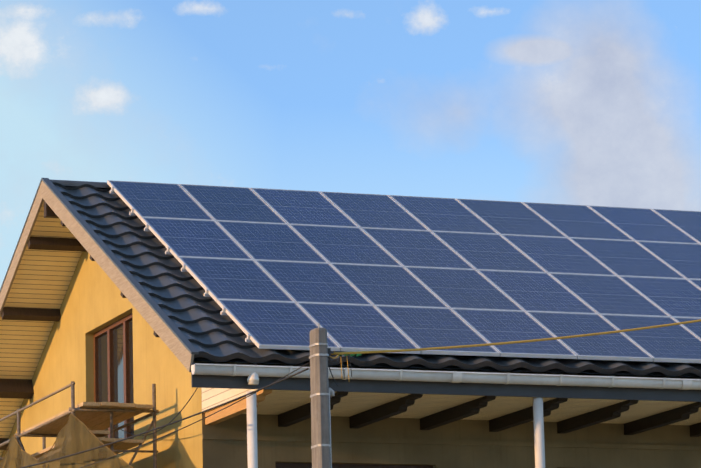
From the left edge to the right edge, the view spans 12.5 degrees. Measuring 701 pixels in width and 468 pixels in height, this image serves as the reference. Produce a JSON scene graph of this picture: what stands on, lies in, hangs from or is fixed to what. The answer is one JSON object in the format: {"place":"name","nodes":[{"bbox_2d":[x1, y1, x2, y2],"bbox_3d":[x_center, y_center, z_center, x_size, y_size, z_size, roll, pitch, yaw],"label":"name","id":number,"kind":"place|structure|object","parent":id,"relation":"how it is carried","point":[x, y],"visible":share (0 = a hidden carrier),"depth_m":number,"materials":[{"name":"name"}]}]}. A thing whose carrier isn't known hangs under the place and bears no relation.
{"place":"outdoors","nodes":[
{"label":"outdoors","id":0,"kind":"place"},
{"bbox_2d":[0,0,700,287],"label":"sky","id":1,"kind":"structure","parent":0,"point":[573,102],"materials":[{"name":"blue"}]},
{"label":"ground","id":2,"kind":"structure","parent":0,"visible":0},
{"bbox_2d":[0,381,158,467],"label":"scaffold","id":3,"kind":"object","parent":2,"relation":"on","point":[73,409],"visible":0.75,"depth_m":39.43,"materials":[{"name":"metal"}]},
{"bbox_2d":[0,414,133,467],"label":"net","id":4,"kind":"object","parent":3,"relation":"hanging from","point":[74,435],"visible":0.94,"depth_m":38.91,"materials":[{"name":"brown fabric"}]},
{"bbox_2d":[0,414,132,467],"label":"netting edge","id":5,"kind":"object","parent":4,"relation":"attached to","point":[55,441],"visible":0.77,"depth_m":39.02,"materials":[{"name":"brown fabric"}]},
{"bbox_2d":[21,402,152,459],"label":"planks","id":6,"kind":"object","parent":3,"relation":"on","point":[96,423],"visible":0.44,"depth_m":39.80,"materials":[{"name":"brown wood"}]},
{"bbox_2d":[0,252,202,467],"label":"gable wall","id":7,"kind":"structure","parent":2,"relation":"on","point":[94,301],"depth_m":42.54,"materials":[{"name":"yellow paint"}]},
{"bbox_2d":[0,201,81,456],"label":"gable soffit","id":8,"kind":"structure","parent":7,"relation":"attached to","point":[42,279],"depth_m":44.40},
{"bbox_2d":[0,201,158,449],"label":"purlins","id":9,"kind":"object","parent":8,"relation":"attached to","point":[18,388],"visible":0.27,"depth_m":44.44,"materials":[{"name":"wood"}]},
{"bbox_2d":[94,313,133,438],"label":"gable window frame","id":10,"kind":"object","parent":7,"relation":"in","point":[124,322],"visible":0.4,"depth_m":42.63,"materials":[{"name":"brown wood"}]},
{"bbox_2d":[98,319,133,438],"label":"gable window glass","id":11,"kind":"object","parent":10,"relation":"in","point":[118,366],"visible":0.4,"depth_m":42.55,"materials":[{"name":"grey glass"}]},
{"bbox_2d":[193,361,254,364],"bbox_3d":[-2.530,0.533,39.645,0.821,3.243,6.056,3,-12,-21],"label":"gutter edge","id":12,"kind":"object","parent":7,"relation":"attached to","point":[223,362],"depth_m":36.83,"materials":[{"name":"grey metal"}]},
{"bbox_2d":[309,328,330,467],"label":"pole","id":13,"kind":"object","parent":2,"relation":"on","point":[320,422],"visible":1,"depth_m":34.28,"materials":[{"name":"concrete"}]},
{"bbox_2d":[21,355,351,467],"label":"black cables","id":14,"kind":"object","parent":13,"relation":"attached to","point":[253,392],"visible":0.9,"depth_m":36.51,"materials":[{"name":"black plastic"}]},
{"bbox_2d":[339,354,360,355],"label":"connectors","id":15,"kind":"object","parent":14,"relation":"attached to","point":[351,354],"visible":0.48,"depth_m":34.80,"materials":[{"name":"green plastic"}]},
{"bbox_2d":[331,319,700,354],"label":"yellow cable","id":16,"kind":"object","parent":14,"relation":"attached to","point":[502,343],"visible":0.94,"depth_m":35.40,"materials":[{"name":"yellow plastic"}]},
{"bbox_2d":[309,323,330,448],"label":"pole bands","id":17,"kind":"object","parent":13,"relation":"attached to","point":[318,354],"visible":0.5,"depth_m":34.33,"materials":[{"name":"silver metal"}]},
{"bbox_2d":[329,388,334,467],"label":"pole conduit","id":18,"kind":"object","parent":13,"relation":"attached to","point":[331,392],"visible":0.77,"depth_m":34.34,"materials":[{"name":"grey metal"}]},
{"bbox_2d":[329,355,348,379],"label":"wire ties","id":19,"kind":"object","parent":13,"relation":"attached to","point":[341,364],"visible":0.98,"depth_m":34.74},
{"bbox_2d":[201,363,700,467],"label":"front wall","id":20,"kind":"structure","parent":2,"relation":"on","point":[454,444],"depth_m":39.81,"materials":[{"name":"yellow paint"}]},
{"bbox_2d":[201,363,256,412],"bbox_3d":[-1.409,1.298,37.822,0.020,1.348,2.180,3,-12,-21],"label":"siding","id":21,"kind":"object","parent":20,"relation":"attached to","point":[212,397],"visible":0.07,"depth_m":38.14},
{"bbox_2d":[205,389,271,424],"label":"beam","id":22,"kind":"structure","parent":20,"relation":"attached to","point":[236,409],"depth_m":37.86,"materials":[{"name":"brown wood"}]},
{"bbox_2d":[275,462,432,467],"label":"window frames","id":23,"kind":"structure","parent":20,"relation":"attached to","point":[292,465],"depth_m":39.36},
{"bbox_2d":[278,392,700,436],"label":"rafters","id":24,"kind":"object","parent":20,"relation":"attached to","point":[437,419],"visible":0.83,"depth_m":39.03,"materials":[{"name":"brown wood"}]},
{"bbox_2d":[205,390,700,424],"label":"eave soffit","id":25,"kind":"structure","parent":24,"relation":"on","point":[276,402],"depth_m":38.70,"materials":[{"name":"beige wood"}]},
{"bbox_2d":[191,363,700,401],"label":"fascia","id":26,"kind":"structure","parent":25,"relation":"attached to","point":[414,387],"depth_m":37.55,"materials":[{"name":"grey metal"}]},
{"bbox_2d":[191,363,700,467],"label":"gutter","id":27,"kind":"object","parent":26,"relation":"attached to","point":[253,373],"visible":0.88,"depth_m":37.37,"materials":[{"name":"white plastic"}]},
{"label":"walls","id":28,"kind":"object","parent":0,"visible":0},
{"bbox_2d":[2,179,699,453],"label":"roof","id":29,"kind":"structure","parent":28,"relation":"on","point":[106,185],"depth_m":38.13,"materials":[{"name":"tile"}]},
{"bbox_2d":[0,181,193,371],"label":"barge boards","id":30,"kind":"object","parent":29,"relation":"attached to","point":[161,329],"visible":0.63,"depth_m":40.30,"materials":[{"name":"brown wood"}]},
{"bbox_2d":[0,178,198,353],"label":"roof edge trim","id":31,"kind":"structure","parent":29,"relation":"attached to","point":[138,287],"depth_m":39.49,"materials":[{"name":"metal"}]},
{"bbox_2d":[53,182,700,376],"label":"roof tiles","id":32,"kind":"object","parent":29,"relation":"attached to","point":[207,329],"visible":0.1,"depth_m":38.46,"materials":[{"name":"grey ceramic"}]},
{"bbox_2d":[107,180,700,362],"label":"solar panel frames","id":33,"kind":"structure","parent":32,"relation":"on","point":[208,292],"depth_m":40.31,"materials":[{"name":"silver metal"}]},
{"bbox_2d":[110,181,700,358],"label":"solar panels","id":34,"kind":"object","parent":33,"relation":"in","point":[294,324],"visible":1,"depth_m":41.08,"materials":[{"name":"blue glass"}]}
]}

